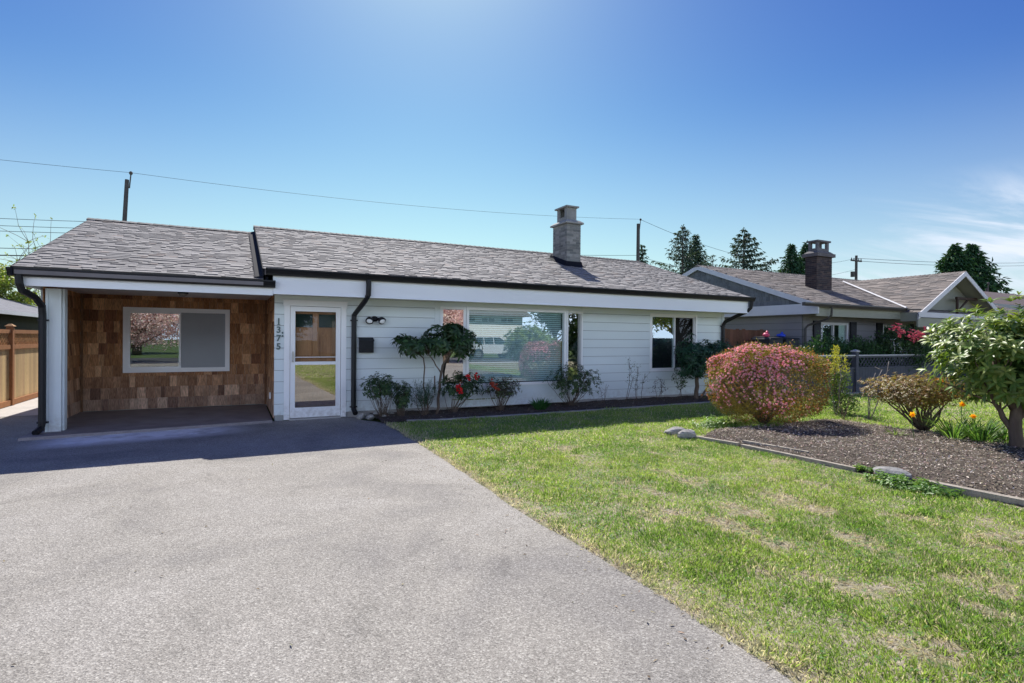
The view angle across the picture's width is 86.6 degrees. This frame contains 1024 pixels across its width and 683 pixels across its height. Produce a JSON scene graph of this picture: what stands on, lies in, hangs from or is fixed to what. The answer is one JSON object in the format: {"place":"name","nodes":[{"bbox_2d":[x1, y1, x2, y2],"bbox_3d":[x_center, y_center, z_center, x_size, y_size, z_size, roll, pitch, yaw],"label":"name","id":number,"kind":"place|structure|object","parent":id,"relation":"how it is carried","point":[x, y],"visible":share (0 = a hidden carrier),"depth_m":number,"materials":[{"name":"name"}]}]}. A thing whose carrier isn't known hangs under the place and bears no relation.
{"place":"outdoors","nodes":[
{"label":"outdoors","id":0,"kind":"place"},
{"bbox_2d":[0,397,37,416],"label":"path","id":1,"kind":"structure","parent":0,"point":[27,408],"depth_m":10.86,"materials":[{"name":"concrete"}]},
{"bbox_2d":[0,324,37,408],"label":"wooden fence","id":2,"kind":"object","parent":1,"relation":"on","point":[18,373],"visible":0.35,"depth_m":11.83,"materials":[{"name":"brown wood"}]},
{"bbox_2d":[8,386,760,423],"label":"ground","id":3,"kind":"structure","parent":0,"point":[376,420],"depth_m":10.37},
{"bbox_2d":[0,298,37,344],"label":"neighbour house","id":4,"kind":"structure","parent":3,"relation":"on","point":[20,315],"depth_m":16.34,"materials":[{"name":"white metal"}]},
{"bbox_2d":[0,261,40,306],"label":"tree","id":5,"kind":"object","parent":3,"relation":"on","point":[6,280],"visible":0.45,"depth_m":20.31,"materials":[{"name":"green plant"}]},
{"bbox_2d":[1,205,52,304],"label":"bare shrub","id":6,"kind":"object","parent":3,"relation":"on","point":[35,247],"visible":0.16,"depth_m":21.52,"materials":[{"name":"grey plant"}]},
{"bbox_2d":[122,171,132,220],"bbox_3d":[-23.518,-4.595,32.862,0.942,11.497,0.285,0,0,-27],"label":"utility pole","id":7,"kind":"object","parent":3,"relation":"on","point":[126,191],"visible":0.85,"depth_m":32.82,"materials":[{"name":"brown wood"}]},
{"bbox_2d":[0,225,63,227],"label":"overhead wire","id":8,"kind":"object","parent":7,"relation":"attached to","point":[30,226],"visible":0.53,"depth_m":30.88,"materials":[{"name":"black metal"}]},
{"bbox_2d":[7,231,56,232],"bbox_3d":[-34.138,-6.239,27.420,24.102,0.672,0.028,0,0,-27],"label":"overhead wire","id":9,"kind":"object","parent":7,"relation":"attached to","point":[39,232],"visible":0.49,"depth_m":31.09,"materials":[{"name":"black metal"}]},
{"bbox_2d":[0,218,84,221],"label":"overhead wire","id":10,"kind":"object","parent":7,"relation":"attached to","point":[46,220],"visible":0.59,"depth_m":31.21,"materials":[{"name":"black metal"}]},
{"bbox_2d":[5,160,128,172],"bbox_3d":[-33.995,-10.259,27.456,24.351,0.322,0.020,0,0,-27],"label":"overhead wire","id":11,"kind":"object","parent":7,"relation":"attached to","point":[64,166],"visible":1,"depth_m":31.56,"materials":[{"name":"black metal"}]},
{"bbox_2d":[6,205,755,440],"bbox_3d":[-2.339,-1.134,14.873,14.924,5.180,9.165,0,0,-27],"label":"bungalow","id":12,"kind":"object","parent":3,"relation":"on","point":[249,328],"visible":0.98,"depth_m":10.88,"materials":[{"name":"paint"}]},
{"bbox_2d":[123,307,229,372],"bbox_3d":[-6.862,-0.011,11.119,2.100,1.800,0.393,0,0,-27],"label":"window","id":13,"kind":"structure","parent":12,"relation":"in","point":[154,339],"depth_m":11.12,"materials":[{"name":"white paint"}]},
{"bbox_2d":[177,292,187,296],"bbox_3d":[-5.916,-0.859,9.772,0.170,0.110,0.170,0,0,-27],"label":"ceiling light","id":14,"kind":"object","parent":12,"relation":"attached to","point":[182,294],"visible":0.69,"depth_m":9.72,"materials":[{"name":"black metal"}]},
{"bbox_2d":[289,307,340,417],"bbox_3d":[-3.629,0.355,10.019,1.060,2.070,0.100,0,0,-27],"label":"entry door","id":15,"kind":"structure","parent":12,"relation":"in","point":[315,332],"depth_m":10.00,"materials":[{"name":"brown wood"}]},
{"bbox_2d":[290,306,340,417],"bbox_3d":[-3.578,0.373,9.914,0.871,2.007,0.088,0,0,-27],"label":"storm door","id":16,"kind":"structure","parent":12,"relation":"in","point":[301,412],"depth_m":9.91,"materials":[{"name":"white paint"}]},
{"bbox_2d":[358,337,373,352],"bbox_3d":[-2.761,0.066,10.302,0.280,0.290,0.107,0,0,-27],"label":"mailbox","id":17,"kind":"object","parent":12,"relation":"attached to","point":[366,344],"visible":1,"depth_m":10.27,"materials":[{"name":"black metal"}]},
{"bbox_2d":[366,316,385,324],"bbox_3d":[-2.605,-0.406,10.353,0.385,0.165,0.196,0,0,-27],"label":"floodlight","id":18,"kind":"object","parent":12,"relation":"attached to","point":[372,319],"visible":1,"depth_m":10.33,"materials":[{"name":"black metal"}]},
{"bbox_2d":[440,302,582,406],"bbox_3d":[0.034,0.240,11.894,3.474,2.200,0.654,0,0,-27],"label":"bay window","id":19,"kind":"structure","parent":12,"relation":"in","point":[524,342],"depth_m":11.74,"materials":[{"name":"glass"}]},
{"bbox_2d":[650,313,696,371],"bbox_3d":[4.082,0.062,13.986,1.800,1.800,0.248,0,0,-27],"label":"window","id":20,"kind":"structure","parent":12,"relation":"in","point":[666,330],"depth_m":14.02,"materials":[{"name":"white paint"}]},
{"bbox_2d":[636,218,641,260],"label":"utility pole","id":21,"kind":"object","parent":3,"relation":"on","point":[638,244],"visible":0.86,"depth_m":50.75,"materials":[{"name":"brown wood"}]},
{"bbox_2d":[136,173,615,218],"bbox_3d":[-5.584,-10.821,41.969,39.451,1.492,0.020,0,0,-27],"label":"overhead wire","id":22,"kind":"object","parent":21,"relation":"attached to","point":[358,200],"visible":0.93,"depth_m":38.90,"materials":[{"name":"black metal"}]},
{"bbox_2d":[593,255,636,255],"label":"overhead wire","id":23,"kind":"object","parent":21,"relation":"attached to","point":[614,255],"visible":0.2,"depth_m":49.65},
{"bbox_2d":[642,220,854,262],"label":"overhead wire","id":24,"kind":"object","parent":21,"relation":"attached to","point":[721,250],"visible":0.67,"depth_m":58.40,"materials":[{"name":"black metal"}]},
{"bbox_2d":[640,244,649,263],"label":"conifer","id":25,"kind":"object","parent":3,"relation":"on","point":[642,251],"visible":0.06,"depth_m":57.34,"materials":[{"name":"green plant"}]},
{"bbox_2d":[650,224,713,274],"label":"conifer","id":26,"kind":"object","parent":3,"relation":"on","point":[684,258],"visible":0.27,"depth_m":59.84,"materials":[{"name":"green plant"}]},
{"bbox_2d":[678,234,712,273],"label":"conifer","id":27,"kind":"object","parent":3,"relation":"on","point":[697,244],"visible":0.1,"depth_m":62.69,"materials":[{"name":"green plant"}]},
{"bbox_2d":[724,328,765,385],"bbox_3d":[6.693,0.503,17.165,3.828,1.828,0.070,0,0,-27],"label":"plank fence","id":28,"kind":"object","parent":3,"relation":"on","point":[734,337],"visible":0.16,"depth_m":17.45,"materials":[{"name":"brown wood"}]},
{"bbox_2d":[719,227,783,272],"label":"conifer","id":29,"kind":"object","parent":3,"relation":"on","point":[744,261],"visible":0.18,"depth_m":63.90,"materials":[{"name":"green plant"}]},
{"bbox_2d":[751,337,783,386],"bbox_3d":[8.037,0.662,17.118,0.660,1.630,0.740,0,0,-27],"label":"wheelie bin","id":30,"kind":"object","parent":3,"relation":"on","point":[765,341],"visible":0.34,"depth_m":16.89,"materials":[{"name":"plastic"}]},
{"bbox_2d":[763,331,769,336],"bbox_3d":[7.903,-0.233,16.899,0.206,0.203,0.213,0,0,-27],"label":"bag","id":31,"kind":"object","parent":30,"relation":"on","point":[766,334],"visible":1,"depth_m":16.84,"materials":[{"name":"pink plastic"}]},
{"bbox_2d":[780,337,798,366],"bbox_3d":[8.657,0.666,17.378,0.660,1.630,0.740,0,0,-27],"label":"wheelie bin","id":32,"kind":"object","parent":3,"relation":"on","point":[786,340],"visible":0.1,"depth_m":17.08,"materials":[{"name":"plastic"}]},
{"bbox_2d":[776,332,785,336],"bbox_3d":[8.526,-0.218,17.213,0.318,0.182,0.246,0,0,-27],"label":"bag","id":33,"kind":"object","parent":32,"relation":"on","point":[781,334],"visible":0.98,"depth_m":17.13,"materials":[{"name":"blue plastic"}]},
{"bbox_2d":[773,240,807,274],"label":"conifer","id":34,"kind":"object","parent":3,"relation":"on","point":[794,263],"visible":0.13,"depth_m":68.15,"materials":[{"name":"green plant"}]},
{"bbox_2d":[792,327,870,368],"bbox_3d":[9.515,0.603,16.272,2.856,2.080,1.347,0,0,-27],"label":"shrub","id":35,"kind":"object","parent":3,"relation":"on","point":[818,346],"visible":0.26,"depth_m":16.00,"materials":[{"name":"green plant"}]},
{"bbox_2d":[682,240,1020,366],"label":"neighbour house","id":36,"kind":"structure","parent":3,"relation":"on","point":[810,302],"depth_m":19.16,"materials":[{"name":"paint"}]},
{"bbox_2d":[821,322,847,346],"bbox_3d":[10.621,-0.057,18.168,1.450,1.300,0.350,0,0,-27],"label":"window","id":37,"kind":"structure","parent":36,"relation":"in","point":[832,328],"depth_m":18.31,"materials":[{"name":"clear glass"}]},
{"bbox_2d":[883,325,906,357],"bbox_3d":[13.737,0.009,19.761,1.550,1.400,0.350,0,0,-27],"label":"window","id":38,"kind":"structure","parent":36,"relation":"in","point":[883,325],"depth_m":19.87,"materials":[{"name":"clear glass"}]},
{"bbox_2d":[850,255,861,279],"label":"utility pole","id":39,"kind":"object","parent":3,"relation":"on","point":[855,272],"visible":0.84,"depth_m":82.70,"materials":[{"name":"brown wood"}]},
{"bbox_2d":[843,335,888,366],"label":"shrub","id":40,"kind":"object","parent":3,"relation":"on","point":[866,348],"visible":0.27,"depth_m":16.84,"materials":[{"name":"green plant"}]},
{"bbox_2d":[889,337,902,365],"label":"bare shrub","id":41,"kind":"object","parent":3,"relation":"on","point":[894,349],"visible":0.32,"depth_m":17.28,"materials":[{"name":"brown plant"}]},
{"bbox_2d":[871,322,936,371],"bbox_3d":[12.635,0.418,17.683,2.997,2.201,1.809,0,0,-27],"label":"rhododendron","id":42,"kind":"object","parent":3,"relation":"on","point":[917,346],"visible":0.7,"depth_m":17.18,"materials":[{"name":"green plant"}]},
{"bbox_2d":[839,291,1023,350],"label":"distant house","id":43,"kind":"structure","parent":3,"relation":"on","point":[1004,303],"depth_m":34.64,"materials":[{"name":"paint"}]},
{"bbox_2d":[933,242,1013,293],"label":"conifer","id":44,"kind":"object","parent":3,"relation":"on","point":[970,259],"visible":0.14,"depth_m":86.10,"materials":[{"name":"green plant"}]},
{"bbox_2d":[0,415,793,682],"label":"driveway","id":45,"kind":"structure","parent":0,"point":[89,593],"depth_m":3.40,"materials":[{"name":"grey asphalt"}]},
{"bbox_2d":[356,413,365,419],"bbox_3d":[-2.802,1.389,10.064,0.157,0.129,0.177,1,0,25],"label":"rock","id":46,"kind":"object","parent":45,"relation":"on","point":[361,416],"visible":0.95,"depth_m":10.01,"materials":[{"name":"grey stone"}]},
{"bbox_2d":[0,0,1023,303],"label":"sky","id":47,"kind":"structure","parent":0,"point":[888,131],"materials":[{"name":"blue"}]},
{"bbox_2d":[370,391,761,422],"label":"flower bed soil","id":48,"kind":"structure","parent":0,"point":[530,406],"depth_m":11.29,"materials":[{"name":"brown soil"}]},
{"bbox_2d":[366,414,374,419],"bbox_3d":[-2.602,1.392,10.000,0.153,0.116,0.131,0,0,-27],"label":"rock","id":49,"kind":"object","parent":48,"relation":"on","point":[370,417],"visible":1,"depth_m":9.96,"materials":[{"name":"grey stone"}]},
{"bbox_2d":[360,371,399,415],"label":"shrub","id":50,"kind":"object","parent":48,"relation":"on","point":[381,387],"visible":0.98,"depth_m":9.89,"materials":[{"name":"green plant"}]},
{"bbox_2d":[390,380,414,415],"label":"shrub","id":51,"kind":"object","parent":48,"relation":"on","point":[403,399],"visible":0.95,"depth_m":10.09,"materials":[{"name":"green plant"}]},
{"bbox_2d":[407,378,437,414],"bbox_3d":[-1.667,1.047,10.254,0.657,0.788,0.502,0,0,-27],"label":"juniper","id":52,"kind":"object","parent":48,"relation":"on","point":[425,396],"visible":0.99,"depth_m":10.19,"materials":[{"name":"green plant"}]},
{"bbox_2d":[389,322,482,413],"bbox_3d":[-1.425,0.529,10.393,1.823,1.828,0.760,0,0,-27],"label":"rhododendron","id":53,"kind":"object","parent":48,"relation":"on","point":[455,337],"visible":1,"depth_m":10.33,"materials":[{"name":"green plant"}]},
{"bbox_2d":[432,372,485,411],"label":"azalea bush","id":54,"kind":"object","parent":48,"relation":"on","point":[461,389],"visible":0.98,"depth_m":10.55,"materials":[{"name":"green plant"}]},
{"bbox_2d":[485,375,521,410],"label":"shrub","id":55,"kind":"object","parent":48,"relation":"on","point":[503,393],"visible":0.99,"depth_m":10.98,"materials":[{"name":"green plant"}]},
{"bbox_2d":[528,397,550,409],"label":"fern","id":56,"kind":"object","parent":48,"relation":"on","point":[540,405],"visible":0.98,"depth_m":11.11,"materials":[{"name":"green plant"}]},
{"bbox_2d":[542,362,601,405],"bbox_3d":[1.362,0.945,11.819,1.435,1.022,0.756,0,0,-27],"label":"shrub","id":57,"kind":"object","parent":48,"relation":"on","point":[571,379],"visible":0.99,"depth_m":11.75,"materials":[{"name":"green plant"}]},
{"bbox_2d":[625,363,637,401],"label":"bare shrub","id":58,"kind":"object","parent":48,"relation":"on","point":[629,380],"visible":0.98,"depth_m":12.51,"materials":[{"name":"brown plant"}]},
{"bbox_2d":[631,366,649,400],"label":"bare shrub","id":59,"kind":"object","parent":48,"relation":"on","point":[637,386],"visible":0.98,"depth_m":12.70,"materials":[{"name":"brown plant"}]},
{"bbox_2d":[648,378,667,399],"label":"bare shrub","id":60,"kind":"object","parent":48,"relation":"on","point":[659,389],"visible":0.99,"depth_m":12.97,"materials":[{"name":"brown plant"}]},
{"bbox_2d":[671,370,687,398],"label":"bare shrub","id":61,"kind":"object","parent":48,"relation":"on","point":[682,382],"visible":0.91,"depth_m":13.26,"materials":[{"name":"green plant"}]},
{"bbox_2d":[673,332,740,398],"bbox_3d":[4.930,0.633,13.528,2.152,1.707,1.035,0,0,-27],"label":"laurel","id":62,"kind":"object","parent":48,"relation":"on","point":[694,363],"visible":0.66,"depth_m":13.14,"materials":[{"name":"green plant"}]},
{"bbox_2d":[386,387,1023,682],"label":"lawn","id":63,"kind":"structure","parent":0,"point":[787,674],"depth_m":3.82,"materials":[{"name":"green plant"}]},
{"bbox_2d":[407,400,736,420],"bbox_3d":[3.381,1.457,12.314,11.759,0.055,0.239,0,0,-27],"label":"edging strip","id":64,"kind":"object","parent":63,"relation":"on","point":[553,412],"visible":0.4,"depth_m":10.84,"materials":[{"name":"concrete"}]},
{"bbox_2d":[663,426,684,434],"bbox_3d":[2.580,1.430,8.616,0.414,0.162,0.208,0,0,-17],"label":"rock","id":65,"kind":"object","parent":63,"relation":"on","point":[675,430],"visible":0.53,"depth_m":8.52,"materials":[{"name":"grey stone"}]},
{"bbox_2d":[677,429,695,438],"bbox_3d":[2.647,1.425,8.264,0.279,0.196,0.238,1,0,9],"label":"rock","id":66,"kind":"object","parent":63,"relation":"on","point":[687,433],"visible":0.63,"depth_m":8.17,"materials":[{"name":"grey stone"}]},
{"bbox_2d":[692,415,740,428],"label":"weed clump","id":67,"kind":"object","parent":63,"relation":"on","point":[713,423],"visible":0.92,"depth_m":9.30,"materials":[{"name":"green plant"}]},
{"bbox_2d":[695,436,739,446],"bbox_3d":[2.980,1.464,7.921,0.060,0.080,0.682,0,0,-38],"label":"edging board","id":68,"kind":"object","parent":63,"relation":"on","point":[723,442],"visible":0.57,"depth_m":7.85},
{"bbox_2d":[742,440,809,452],"bbox_3d":[3.573,1.464,7.409,0.050,0.095,0.928,0,0,-35],"label":"edging board","id":69,"kind":"object","parent":63,"relation":"on","point":[755,443],"visible":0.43,"depth_m":7.46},
{"bbox_2d":[741,444,857,471],"bbox_3d":[3.590,1.479,6.930,0.064,0.070,1.551,0,0,-28],"label":"edging board","id":70,"kind":"object","parent":63,"relation":"on","point":[816,461],"visible":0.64,"depth_m":6.78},
{"bbox_2d":[819,344,852,411],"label":"shrub","id":71,"kind":"object","parent":63,"relation":"on","point":[834,383],"visible":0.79,"depth_m":11.26,"materials":[{"name":"green plant"}]},
{"bbox_2d":[828,363,844,415],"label":"bare shrub","id":72,"kind":"object","parent":63,"relation":"on","point":[839,391],"visible":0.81,"depth_m":10.71,"materials":[{"name":"grey plant"}]},
{"bbox_2d":[825,392,861,415],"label":"shrub","id":73,"kind":"object","parent":63,"relation":"on","point":[852,404],"visible":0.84,"depth_m":10.96,"materials":[{"name":"green plant"}]},
{"bbox_2d":[836,391,856,419],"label":"bare shrub","id":74,"kind":"object","parent":63,"relation":"on","point":[847,406],"visible":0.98,"depth_m":10.27,"materials":[{"name":"green plant"}]},
{"bbox_2d":[783,387,931,397],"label":"garden curb","id":75,"kind":"structure","parent":63,"relation":"on","point":[847,393],"depth_m":15.43,"materials":[{"name":"concrete"}]},
{"bbox_2d":[765,349,969,395],"bbox_3d":[12.629,0.879,17.142,13.570,1.270,0.180,0,0,-27],"label":"lattice fence","id":76,"kind":"object","parent":63,"relation":"on","point":[857,372],"visible":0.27,"depth_m":16.12,"materials":[{"name":"grey paint"}]},
{"bbox_2d":[854,361,893,419],"bbox_3d":[7.096,0.945,10.487,0.926,1.128,0.554,0,0,-34],"label":"bare shrub","id":77,"kind":"object","parent":63,"relation":"on","point":[868,404],"visible":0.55,"depth_m":10.36,"materials":[{"name":"grey plant"}]},
{"bbox_2d":[863,469,964,498],"bbox_3d":[4.058,1.452,5.549,0.542,0.198,0.924,0,0,-27],"label":"weed clump","id":78,"kind":"object","parent":63,"relation":"on","point":[900,484],"visible":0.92,"depth_m":5.48,"materials":[{"name":"green plant"}]},
{"bbox_2d":[917,479,1023,506],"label":"edging board","id":79,"kind":"object","parent":63,"relation":"on","point":[978,493],"visible":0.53,"depth_m":5.18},
{"bbox_2d":[704,418,1023,506],"bbox_3d":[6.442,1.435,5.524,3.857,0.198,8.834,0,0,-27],"label":"bark mulch","id":80,"kind":"object","parent":0,"point":[788,423],"visible":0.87,"depth_m":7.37,"materials":[{"name":"brown wood"}]},
{"bbox_2d":[753,420,782,427],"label":"weed clump","id":81,"kind":"object","parent":80,"relation":"on","point":[768,424],"visible":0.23,"depth_m":8.81,"materials":[{"name":"green plant"}]},
{"bbox_2d":[702,338,834,423],"bbox_3d":[4.564,0.719,9.717,2.065,1.577,2.074,1,0,38],"label":"azalea bush","id":82,"kind":"object","parent":80,"relation":"on","point":[756,407],"visible":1,"depth_m":9.24,"materials":[{"name":"pink plant"}]},
{"bbox_2d":[852,463,872,471],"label":"weed clump","id":83,"kind":"object","parent":80,"relation":"on","point":[865,468],"visible":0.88,"depth_m":6.20,"materials":[{"name":"green plant"}]},
{"bbox_2d":[872,466,911,480],"bbox_3d":[4.146,1.455,5.919,0.204,0.180,0.378,0,0,-27],"label":"rock","id":84,"kind":"object","parent":80,"relation":"on","point":[892,470],"visible":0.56,"depth_m":5.86,"materials":[{"name":"grey stone"}]},
{"bbox_2d":[883,428,905,435],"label":"grass tuft","id":85,"kind":"object","parent":80,"relation":"on","point":[895,432],"visible":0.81,"depth_m":8.10,"materials":[{"name":"green plant"}]},
{"bbox_2d":[858,372,973,431],"bbox_3d":[6.774,1.007,9.078,1.759,1.036,1.622,0,0,-27],"label":"azalea bush","id":86,"kind":"object","parent":80,"relation":"on","point":[927,396],"visible":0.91,"depth_m":8.87,"materials":[{"name":"green plant"}]},
{"bbox_2d":[909,401,1023,443],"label":"daffodil clump","id":87,"kind":"object","parent":80,"relation":"on","point":[972,431],"visible":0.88,"depth_m":7.83,"materials":[{"name":"green plant"}]},
{"bbox_2d":[916,291,1023,447],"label":"rhododendron tree","id":88,"kind":"object","parent":80,"relation":"on","point":[995,374],"visible":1,"depth_m":7.20,"materials":[{"name":"green plant"}]}
]}

